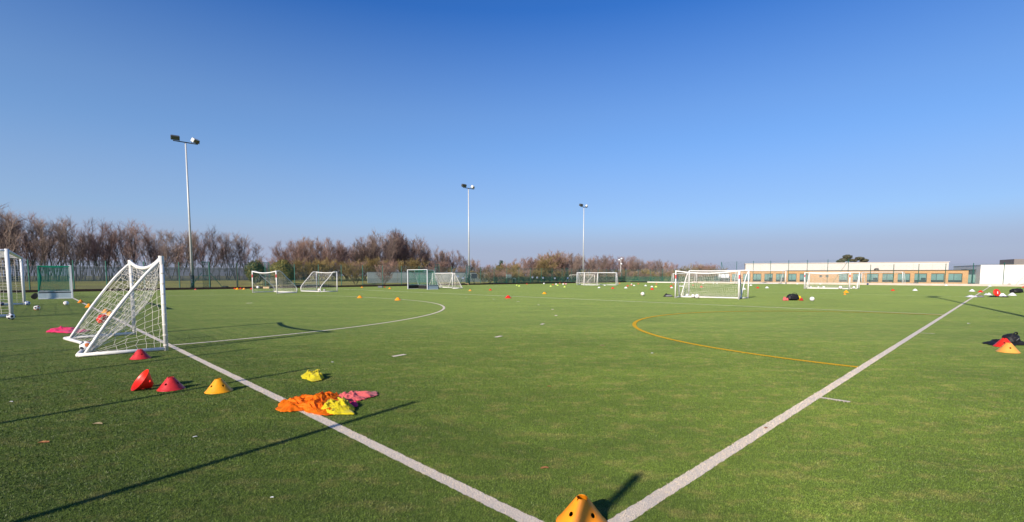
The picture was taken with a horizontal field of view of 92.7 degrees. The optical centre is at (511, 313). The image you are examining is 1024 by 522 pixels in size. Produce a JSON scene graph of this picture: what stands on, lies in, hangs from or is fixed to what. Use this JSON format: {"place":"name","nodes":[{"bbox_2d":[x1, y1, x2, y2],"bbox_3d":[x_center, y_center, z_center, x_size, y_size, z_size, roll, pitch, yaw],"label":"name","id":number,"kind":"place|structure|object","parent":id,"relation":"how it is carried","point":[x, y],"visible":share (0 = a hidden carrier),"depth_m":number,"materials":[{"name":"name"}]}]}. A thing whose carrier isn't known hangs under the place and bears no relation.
{"place":"outdoors","nodes":[
{"label":"outdoors","id":0,"kind":"place"},
{"bbox_2d":[0,276,713,289],"bbox_3d":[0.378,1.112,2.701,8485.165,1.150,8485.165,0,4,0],"label":"ground","id":1,"kind":"structure","parent":0,"point":[224,279],"depth_m":66.47,"materials":[{"name":"green plant"}]},
{"bbox_2d":[0,210,24,249],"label":"bare tree","id":2,"kind":"object","parent":1,"relation":"on","point":[1,218],"visible":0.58,"depth_m":63.49,"materials":[{"name":"brown plant"}]},
{"bbox_2d":[0,207,30,280],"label":"bare tree","id":3,"kind":"object","parent":1,"relation":"on","point":[14,231],"visible":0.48,"depth_m":63.87,"materials":[{"name":"brown plant"}]},
{"bbox_2d":[0,212,34,281],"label":"bare tree","id":4,"kind":"object","parent":1,"relation":"on","point":[9,236],"visible":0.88,"depth_m":61.79,"materials":[{"name":"brown plant"}]},
{"bbox_2d":[1,210,47,280],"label":"bare tree","id":5,"kind":"object","parent":1,"relation":"on","point":[27,248],"visible":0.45,"depth_m":64.86,"materials":[{"name":"brown plant"}]},
{"bbox_2d":[10,215,57,280],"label":"bare tree","id":6,"kind":"object","parent":1,"relation":"on","point":[40,241],"visible":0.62,"depth_m":65.11,"materials":[{"name":"brown plant"}]},
{"bbox_2d":[16,231,56,271],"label":"bare tree","id":7,"kind":"object","parent":1,"relation":"on","point":[33,254],"visible":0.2,"depth_m":72.49,"materials":[{"name":"brown plant"}]},
{"bbox_2d":[28,221,80,280],"bbox_3d":[-62.052,-8.375,65.537,5.358,8.365,7.173,-1,4,-10],"label":"bare tree","id":8,"kind":"object","parent":1,"relation":"on","point":[44,255],"visible":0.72,"depth_m":64.41,"materials":[{"name":"brown plant"}]},
{"bbox_2d":[24,215,86,275],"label":"bare tree","id":9,"kind":"object","parent":1,"relation":"on","point":[53,256],"visible":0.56,"depth_m":66.70,"materials":[{"name":"brown plant"}]},
{"bbox_2d":[41,214,97,270],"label":"bare tree","id":10,"kind":"object","parent":1,"relation":"on","point":[63,240],"visible":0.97,"depth_m":65.69,"materials":[{"name":"brown plant"}]},
{"bbox_2d":[51,218,103,280],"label":"bare tree","id":11,"kind":"object","parent":1,"relation":"on","point":[81,246],"visible":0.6,"depth_m":68.05,"materials":[{"name":"brown plant"}]},
{"bbox_2d":[73,216,109,279],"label":"bare tree","id":12,"kind":"object","parent":1,"relation":"on","point":[94,246],"visible":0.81,"depth_m":68.51,"materials":[{"name":"brown plant"}]},
{"bbox_2d":[75,223,118,280],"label":"bare tree","id":13,"kind":"object","parent":1,"relation":"on","point":[108,256],"visible":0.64,"depth_m":69.85,"materials":[{"name":"brown plant"}]},
{"bbox_2d":[92,221,128,277],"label":"bare tree","id":14,"kind":"object","parent":1,"relation":"on","point":[111,246],"visible":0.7,"depth_m":70.53,"materials":[{"name":"brown plant"}]},
{"bbox_2d":[92,232,140,277],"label":"bare tree","id":15,"kind":"object","parent":1,"relation":"on","point":[119,253],"visible":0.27,"depth_m":76.98,"materials":[{"name":"brown plant"}]},
{"bbox_2d":[98,219,145,279],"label":"bare tree","id":16,"kind":"object","parent":1,"relation":"on","point":[126,250],"visible":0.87,"depth_m":71.06,"materials":[{"name":"brown plant"}]},
{"bbox_2d":[102,226,146,277],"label":"bare tree","id":17,"kind":"object","parent":1,"relation":"on","point":[138,252],"visible":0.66,"depth_m":72.31,"materials":[{"name":"brown plant"}]},
{"bbox_2d":[130,221,172,280],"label":"bare tree","id":18,"kind":"object","parent":1,"relation":"on","point":[146,241],"visible":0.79,"depth_m":74.52,"materials":[{"name":"brown plant"}]},
{"bbox_2d":[0,265,309,281],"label":"palisade fence","id":19,"kind":"object","parent":1,"relation":"on","point":[217,276],"visible":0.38,"depth_m":67.45,"materials":[{"name":"grey metal"}]},
{"bbox_2d":[138,233,184,273],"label":"bare tree","id":20,"kind":"object","parent":1,"relation":"on","point":[150,254],"visible":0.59,"depth_m":75.34,"materials":[{"name":"brown plant"}]},
{"bbox_2d":[144,230,191,280],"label":"bare tree","id":21,"kind":"object","parent":1,"relation":"on","point":[163,248],"visible":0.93,"depth_m":74.06,"materials":[{"name":"brown plant"}]},
{"bbox_2d":[169,244,185,277],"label":"bare tree","id":22,"kind":"object","parent":1,"relation":"on","point":[182,252],"visible":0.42,"depth_m":86.14,"materials":[{"name":"brown plant"}]},
{"bbox_2d":[155,230,203,266],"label":"bare tree","id":23,"kind":"object","parent":1,"relation":"on","point":[187,265],"visible":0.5,"depth_m":77.33,"materials":[{"name":"brown plant"}]},
{"bbox_2d":[170,135,199,287],"bbox_3d":[-34.878,-10.718,52.759,2.696,16.307,0.863,-4,6,-45],"label":"floodlight mast","id":24,"kind":"object","parent":1,"relation":"on","point":[195,141],"visible":0.92,"depth_m":52.63,"materials":[{"name":"grey metal"}]},
{"bbox_2d":[175,230,203,273],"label":"bare tree","id":25,"kind":"object","parent":1,"relation":"on","point":[188,248],"visible":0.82,"depth_m":76.86,"materials":[{"name":"brown plant"}]},
{"bbox_2d":[183,229,219,274],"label":"bare tree","id":26,"kind":"object","parent":1,"relation":"on","point":[202,253],"visible":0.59,"depth_m":80.20,"materials":[{"name":"brown plant"}]},
{"bbox_2d":[194,237,224,271],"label":"bare tree","id":27,"kind":"object","parent":1,"relation":"on","point":[215,266],"visible":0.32,"depth_m":88.16,"materials":[{"name":"brown plant"}]},
{"bbox_2d":[200,223,236,267],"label":"bare tree","id":28,"kind":"object","parent":1,"relation":"on","point":[218,261],"visible":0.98,"depth_m":79.25,"materials":[{"name":"brown plant"}]},
{"bbox_2d":[213,233,252,279],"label":"bare tree","id":29,"kind":"object","parent":1,"relation":"on","point":[220,236],"visible":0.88,"depth_m":82.56,"materials":[{"name":"brown plant"}]},
{"bbox_2d":[215,232,253,279],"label":"bare tree","id":30,"kind":"object","parent":1,"relation":"on","point":[230,253],"visible":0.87,"depth_m":82.29,"materials":[{"name":"brown plant"}]},
{"bbox_2d":[231,241,267,267],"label":"bare tree","id":31,"kind":"object","parent":1,"relation":"on","point":[258,247],"visible":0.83,"depth_m":83.94,"materials":[{"name":"brown plant"}]},
{"bbox_2d":[243,259,264,284],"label":"evergreen shrub","id":32,"kind":"object","parent":1,"relation":"on","point":[248,271],"visible":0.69,"depth_m":66.05,"materials":[{"name":"green plant"}]},
{"bbox_2d":[267,259,295,284],"bbox_3d":[-31.024,-5.431,65.746,3.516,3.826,3.366,0,4,0],"label":"evergreen shrub","id":33,"kind":"object","parent":1,"relation":"on","point":[284,263],"visible":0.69,"depth_m":64.92,"materials":[{"name":"green plant"}]},
{"bbox_2d":[272,240,303,263],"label":"bare tree","id":34,"kind":"object","parent":1,"relation":"on","point":[278,252],"visible":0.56,"depth_m":80.64,"materials":[{"name":"brown plant"}]},
{"bbox_2d":[282,238,311,278],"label":"bare tree","id":35,"kind":"object","parent":1,"relation":"on","point":[299,254],"visible":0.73,"depth_m":81.02,"materials":[{"name":"brown plant"}]},
{"bbox_2d":[290,257,307,279],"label":"bare bush","id":36,"kind":"object","parent":1,"relation":"on","point":[298,265],"visible":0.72,"depth_m":78.26,"materials":[{"name":"brown plant"}]},
{"bbox_2d":[300,260,317,280],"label":"bare bush","id":37,"kind":"object","parent":1,"relation":"on","point":[309,268],"visible":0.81,"depth_m":78.06,"materials":[{"name":"brown plant"}]},
{"bbox_2d":[0,260,625,289],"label":"fence","id":38,"kind":"object","parent":1,"relation":"on","point":[502,279],"visible":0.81,"depth_m":61.41,"materials":[{"name":"green metal"}]},
{"bbox_2d":[0,281,625,292],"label":"kickboard","id":39,"kind":"object","parent":1,"relation":"on","point":[86,290],"visible":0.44,"depth_m":58.60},
{"bbox_2d":[299,236,326,279],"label":"bare tree","id":40,"kind":"object","parent":1,"relation":"on","point":[309,256],"visible":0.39,"depth_m":85.34,"materials":[{"name":"brown plant"}]},
{"bbox_2d":[303,237,336,279],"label":"bare tree","id":41,"kind":"object","parent":1,"relation":"on","point":[326,251],"visible":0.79,"depth_m":83.71,"materials":[{"name":"brown plant"}]},
{"bbox_2d":[311,258,336,277],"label":"bare bush","id":42,"kind":"object","parent":1,"relation":"on","point":[324,264],"visible":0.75,"depth_m":79.06,"materials":[{"name":"brown plant"}]},
{"bbox_2d":[315,239,349,278],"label":"bare tree","id":43,"kind":"object","parent":1,"relation":"on","point":[338,244],"visible":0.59,"depth_m":85.02,"materials":[{"name":"brown plant"}]},
{"bbox_2d":[332,244,352,279],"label":"bare tree","id":44,"kind":"object","parent":1,"relation":"on","point":[341,259],"visible":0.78,"depth_m":84.08,"materials":[{"name":"brown plant"}]},
{"bbox_2d":[338,261,371,283],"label":"bare bush","id":45,"kind":"object","parent":1,"relation":"on","point":[353,272],"visible":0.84,"depth_m":73.79,"materials":[{"name":"brown plant"}]},
{"bbox_2d":[350,239,375,277],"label":"bare tree","id":46,"kind":"object","parent":1,"relation":"on","point":[357,254],"visible":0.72,"depth_m":89.32,"materials":[{"name":"brown plant"}]},
{"bbox_2d":[356,257,380,278],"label":"bare bush","id":47,"kind":"object","parent":1,"relation":"on","point":[370,261],"visible":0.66,"depth_m":85.66,"materials":[{"name":"brown plant"}]},
{"bbox_2d":[363,230,390,271],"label":"bare tree","id":48,"kind":"object","parent":1,"relation":"on","point":[377,247],"visible":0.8,"depth_m":91.08,"materials":[{"name":"brown plant"}]},
{"bbox_2d":[368,231,401,266],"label":"bare tree","id":49,"kind":"object","parent":1,"relation":"on","point":[391,251],"visible":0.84,"depth_m":92.13,"materials":[{"name":"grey plant"}]},
{"bbox_2d":[375,261,396,284],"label":"bare bush","id":50,"kind":"object","parent":1,"relation":"on","point":[387,272],"visible":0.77,"depth_m":75.09,"materials":[{"name":"brown plant"}]},
{"bbox_2d":[384,231,407,269],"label":"bare tree","id":51,"kind":"object","parent":1,"relation":"on","point":[394,259],"visible":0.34,"depth_m":96.51,"materials":[{"name":"brown plant"}]},
{"bbox_2d":[384,229,408,261],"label":"bare tree","id":52,"kind":"object","parent":1,"relation":"on","point":[400,251],"visible":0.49,"depth_m":97.15,"materials":[{"name":"brown plant"}]},
{"bbox_2d":[390,233,418,268],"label":"bare tree","id":53,"kind":"object","parent":1,"relation":"on","point":[408,251],"visible":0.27,"depth_m":99.81,"materials":[{"name":"brown plant"}]},
{"bbox_2d":[404,257,420,271],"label":"bare bush","id":54,"kind":"object","parent":1,"relation":"on","point":[412,264],"visible":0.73,"depth_m":91.50,"materials":[{"name":"brown plant"}]},
{"bbox_2d":[399,238,428,269],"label":"bare tree","id":55,"kind":"object","parent":1,"relation":"on","point":[416,256],"visible":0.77,"depth_m":97.37,"materials":[{"name":"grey plant"}]},
{"bbox_2d":[367,272,487,282],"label":"hoarding","id":56,"kind":"object","parent":1,"relation":"on","point":[371,275],"visible":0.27,"depth_m":85.30,"materials":[{"name":"grey metal"}]},
{"bbox_2d":[418,245,439,272],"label":"bare tree","id":57,"kind":"object","parent":1,"relation":"on","point":[423,249],"visible":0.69,"depth_m":103.01,"materials":[{"name":"brown plant"}]},
{"bbox_2d":[427,251,446,271],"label":"bare tree","id":58,"kind":"object","parent":1,"relation":"on","point":[442,257],"visible":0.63,"depth_m":101.20,"materials":[{"name":"brown plant"}]},
{"bbox_2d":[441,250,462,270],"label":"bare tree","id":59,"kind":"object","parent":1,"relation":"on","point":[455,258],"visible":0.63,"depth_m":106.54,"materials":[{"name":"grey plant"}]},
{"bbox_2d":[461,184,474,279],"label":"floodlight mast","id":60,"kind":"object","parent":1,"relation":"on","point":[465,185],"visible":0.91,"depth_m":80.04,"materials":[{"name":"grey metal"}]},
{"bbox_2d":[0,282,1023,521],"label":"artificial turf pitch","id":61,"kind":"object","parent":1,"relation":"on","point":[220,314],"visible":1,"depth_m":6.57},
{"bbox_2d":[0,249,25,317],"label":"football goal","id":62,"kind":"object","parent":61,"relation":"on","point":[7,254],"visible":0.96,"depth_m":17.60,"materials":[{"name":"white metal"}]},
{"bbox_2d":[31,265,72,298],"bbox_3d":[-31.051,-2.119,32.922,2.022,2.191,3.736,-4,6,-43],"label":"hockey goal","id":63,"kind":"object","parent":61,"relation":"on","point":[53,294],"visible":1,"depth_m":31.95,"materials":[{"name":"white metal"}]},
{"bbox_2d":[46,326,89,332],"bbox_3d":[-12.135,0.407,13.249,1.754,0.144,0.797,3,5,33],"label":"training bib","id":64,"kind":"object","parent":61,"relation":"on","point":[60,329],"visible":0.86,"depth_m":12.98,"materials":[{"name":"fabric"}]},
{"bbox_2d":[63,256,168,356],"bbox_3d":[-8.719,-0.261,10.646,3.874,1.892,1.510,4,6,45],"label":"mini football goal","id":65,"kind":"object","parent":61,"relation":"on","point":[72,337],"visible":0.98,"depth_m":9.76,"materials":[{"name":"white plastic"}]},
{"bbox_2d":[129,349,151,359],"bbox_3d":[-6.744,0.737,8.857,0.326,0.167,0.326,-1,4,-10],"label":"marker cone","id":66,"kind":"object","parent":61,"relation":"on","point":[139,354],"visible":1,"depth_m":8.79,"materials":[{"name":"plastic"}]},
{"bbox_2d":[131,369,153,390],"bbox_3d":[-4.864,0.925,6.490,0.320,0.320,0.164,30,-12,49],"label":"marker cone","id":67,"kind":"object","parent":61,"relation":"on","point":[143,380],"visible":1,"depth_m":6.48,"materials":[{"name":"red plastic"}]},
{"bbox_2d":[156,376,185,391],"bbox_3d":[-4.513,0.923,6.460,0.320,0.164,0.320,-4,6,-45],"label":"marker cone","id":68,"kind":"object","parent":61,"relation":"on","point":[170,383],"visible":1,"depth_m":6.39,"materials":[{"name":"plastic"}]},
{"bbox_2d":[205,378,232,393],"bbox_3d":[-3.807,0.931,6.335,0.326,0.167,0.326,-2,5,-20],"label":"marker cone","id":69,"kind":"object","parent":61,"relation":"on","point":[218,385],"visible":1,"depth_m":6.26,"materials":[{"name":"yellow plastic"}]},
{"bbox_2d":[252,271,296,293],"bbox_3d":[-20.900,-2.764,43.022,3.876,1.936,2.003,3,5,33],"label":"football goal","id":70,"kind":"object","parent":61,"relation":"on","point":[276,284],"visible":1,"depth_m":42.87,"materials":[{"name":"white plastic"}]},
{"bbox_2d":[111,295,444,344],"bbox_3d":[-13.729,-0.599,27.369,14.630,0.001,33.022,-4,6,-45],"label":"shooting circle marking","id":71,"kind":"object","parent":61,"relation":"on","point":[325,330],"visible":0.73,"depth_m":14.28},
{"bbox_2d":[275,394,307,411],"bbox_3d":[-2.527,1.014,5.662,0.404,0.095,0.668,-2,5,-25],"label":"training bib","id":72,"kind":"object","parent":61,"relation":"on","point":[290,404],"visible":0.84,"depth_m":5.48,"materials":[{"name":"orange fabric"}]},
{"bbox_2d":[73,298,542,521],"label":"goal line marking","id":73,"kind":"object","parent":61,"relation":"on","point":[434,474],"visible":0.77,"depth_m":3.99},
{"bbox_2d":[301,369,323,380],"bbox_3d":[-2.932,0.893,7.183,0.312,0.104,0.665,-2,5,-26],"label":"training bib","id":74,"kind":"object","parent":61,"relation":"on","point":[315,375],"visible":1,"depth_m":7.07,"materials":[{"name":"yellow fabric"}]},
{"bbox_2d":[298,401,332,414],"bbox_3d":[-2.210,1.026,5.506,0.796,0.094,0.330,3,6,37],"label":"training bib","id":75,"kind":"object","parent":61,"relation":"on","point":[313,407],"visible":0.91,"depth_m":5.39,"materials":[{"name":"orange fabric"}]},
{"bbox_2d":[300,271,337,291],"bbox_3d":[-18.343,-3.006,46.298,3.415,1.915,1.797,3,5,35],"label":"football goal","id":76,"kind":"object","parent":61,"relation":"on","point":[316,282],"visible":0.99,"depth_m":46.00,"materials":[{"name":"white plastic"}]},
{"bbox_2d":[302,391,348,403],"bbox_3d":[-2.181,0.993,5.720,0.546,0.126,0.846,-4,6,-40],"label":"training bib","id":77,"kind":"object","parent":61,"relation":"on","point":[322,396],"visible":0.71,"depth_m":5.71,"materials":[{"name":"orange fabric"}]},
{"bbox_2d":[321,396,354,414],"bbox_3d":[-2.005,1.002,5.560,0.369,0.134,0.879,-2,5,-26],"label":"training bib","id":78,"kind":"object","parent":61,"relation":"on","point":[343,405],"visible":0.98,"depth_m":5.37,"materials":[{"name":"yellow fabric"}]},
{"bbox_2d":[339,391,378,400],"bbox_3d":[-1.928,0.997,6.023,0.517,0.072,0.495,0,4,0],"label":"training bib","id":79,"kind":"object","parent":61,"relation":"on","point":[354,395],"visible":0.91,"depth_m":5.96,"materials":[{"name":"pink fabric"}]},
{"bbox_2d":[407,269,438,289],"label":"hockey goal","id":80,"kind":"object","parent":61,"relation":"on","point":[424,286],"visible":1,"depth_m":54.94,"materials":[{"name":"white metal"}]},
{"bbox_2d":[432,273,461,288],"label":"football goal","id":81,"kind":"object","parent":61,"relation":"on","point":[452,287],"visible":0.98,"depth_m":57.34,"materials":[{"name":"white plastic"}]},
{"bbox_2d":[0,325,1023,521],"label":"turf fibres","id":82,"kind":"object","parent":61,"relation":"on","point":[932,394],"visible":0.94,"depth_m":4.79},
{"bbox_2d":[159,329,897,521],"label":"white line fibres","id":83,"kind":"object","parent":61,"relation":"on","point":[358,439],"visible":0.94,"depth_m":4.26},
{"bbox_2d":[556,494,606,521],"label":"marker cone","id":84,"kind":"object","parent":61,"relation":"on","point":[582,507],"visible":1,"depth_m":2.91,"materials":[{"name":"orange plastic"}]},
{"bbox_2d":[577,272,617,284],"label":"football goal","id":85,"kind":"object","parent":61,"relation":"on","point":[596,276],"visible":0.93,"depth_m":77.87,"materials":[{"name":"white metal"}]},
{"bbox_2d":[675,270,741,298],"bbox_3d":[13.003,-1.912,32.395,4.032,1.860,1.188,3,5,33],"label":"football goal","id":86,"kind":"object","parent":61,"relation":"on","point":[738,283],"visible":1,"depth_m":32.24,"materials":[{"name":"white plastic"}]},
{"bbox_2d":[681,270,749,298],"bbox_3d":[13.903,-2.031,33.684,1.030,1.900,4.441,-3,6,-38],"label":"football goal","id":87,"kind":"object","parent":61,"relation":"on","point":[706,271],"visible":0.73,"depth_m":33.71,"materials":[{"name":"white plastic"}]},
{"bbox_2d":[734,270,785,283],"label":"football goal","id":88,"kind":"object","parent":61,"relation":"on","point":[763,277],"visible":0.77,"depth_m":88.42,"materials":[{"name":"white metal"}]},
{"bbox_2d":[632,311,928,366],"bbox_3d":[8.364,0.275,15.931,15.116,0.001,7.507,-4,6,-45],"label":"yellow semicircle marking","id":89,"kind":"object","parent":61,"relation":"on","point":[634,325],"visible":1,"depth_m":10.94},
{"bbox_2d":[607,287,988,521],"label":"touchline marking","id":90,"kind":"object","parent":61,"relation":"on","point":[673,484],"visible":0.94,"depth_m":4.19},
{"bbox_2d":[804,272,850,288],"bbox_3d":[35.522,-3.669,55.049,4.374,1.900,1.198,3,6,38],"label":"football goal","id":91,"kind":"object","parent":61,"relation":"on","point":[805,284],"visible":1,"depth_m":55.18,"materials":[{"name":"white plastic"}]},
{"bbox_2d":[807,272,859,288],"bbox_3d":[38.008,-3.912,57.893,5.179,1.950,1.095,4,6,44],"label":"football goal","id":92,"kind":"object","parent":61,"relation":"on","point":[857,286],"visible":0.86,"depth_m":57.79,"materials":[{"name":"white plastic"}]},
{"bbox_2d":[996,342,1020,352],"bbox_3d":[9.757,0.672,9.598,0.358,0.183,0.358,-1,5,-15],"label":"marker cone","id":93,"kind":"object","parent":61,"relation":"on","point":[1006,347],"visible":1,"depth_m":9.53,"materials":[{"name":"orange plastic"}]},
{"bbox_2d":[1002,332,1020,342],"bbox_3d":[11.003,0.539,10.701,0.456,0.287,0.257,-1,4,-11],"label":"backpack","id":94,"kind":"object","parent":61,"relation":"on","point":[1012,337],"visible":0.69,"depth_m":10.59,"materials":[{"name":"black fabric"}]},
{"bbox_2d":[522,255,540,280],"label":"bare tree","id":95,"kind":"object","parent":1,"relation":"on","point":[531,263],"visible":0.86,"depth_m":105.38,"materials":[{"name":"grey plant"}]},
{"bbox_2d":[534,257,557,272],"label":"bare tree","id":96,"kind":"object","parent":1,"relation":"on","point":[545,265],"visible":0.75,"depth_m":109.63,"materials":[{"name":"brown plant"}]},
{"bbox_2d":[536,249,570,275],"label":"bare tree","id":97,"kind":"object","parent":1,"relation":"on","point":[555,260],"visible":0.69,"depth_m":114.63,"materials":[{"name":"brown plant"}]},
{"bbox_2d":[563,253,584,274],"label":"bare tree","id":98,"kind":"object","parent":1,"relation":"on","point":[576,263],"visible":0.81,"depth_m":115.38,"materials":[{"name":"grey plant"}]},
{"bbox_2d":[588,254,608,271],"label":"bare tree","id":99,"kind":"object","parent":1,"relation":"on","point":[603,263],"visible":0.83,"depth_m":121.45,"materials":[{"name":"brown plant"}]},
{"bbox_2d":[626,269,720,281],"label":"fence","id":100,"kind":"object","parent":1,"relation":"on","point":[662,279],"visible":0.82,"depth_m":106.34,"materials":[{"name":"green metal"}]},
{"bbox_2d":[729,262,975,283],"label":"school building","id":101,"kind":"structure","parent":1,"relation":"on","point":[939,269],"depth_m":112.55,"materials":[{"name":"beige brick"}]},
{"bbox_2d":[914,273,926,281],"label":"window","id":102,"kind":"structure","parent":101,"relation":"in","point":[924,276],"depth_m":108.58,"materials":[{"name":"teal"}]},
{"bbox_2d":[931,273,943,281],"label":"window","id":103,"kind":"structure","parent":101,"relation":"in","point":[935,278],"depth_m":107.44,"materials":[{"name":"teal"}]},
{"bbox_2d":[948,273,961,281],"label":"window","id":104,"kind":"structure","parent":101,"relation":"in","point":[957,276],"depth_m":106.27,"materials":[{"name":"teal"}]},
{"bbox_2d":[692,281,1023,286],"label":"kerb","id":105,"kind":"structure","parent":1,"relation":"on","point":[1017,285],"depth_m":77.41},
{"bbox_2d":[721,259,1023,283],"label":"fence","id":106,"kind":"object","parent":1,"relation":"on","point":[918,276],"visible":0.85,"depth_m":78.97,"materials":[{"name":"green metal"}]},
{"bbox_2d":[953,259,1023,283],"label":"white hall","id":107,"kind":"structure","parent":1,"relation":"on","point":[1006,270],"depth_m":101.77,"materials":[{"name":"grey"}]},
{"bbox_2d":[0,0,1023,275],"label":"sky","id":108,"kind":"structure","parent":0,"point":[707,132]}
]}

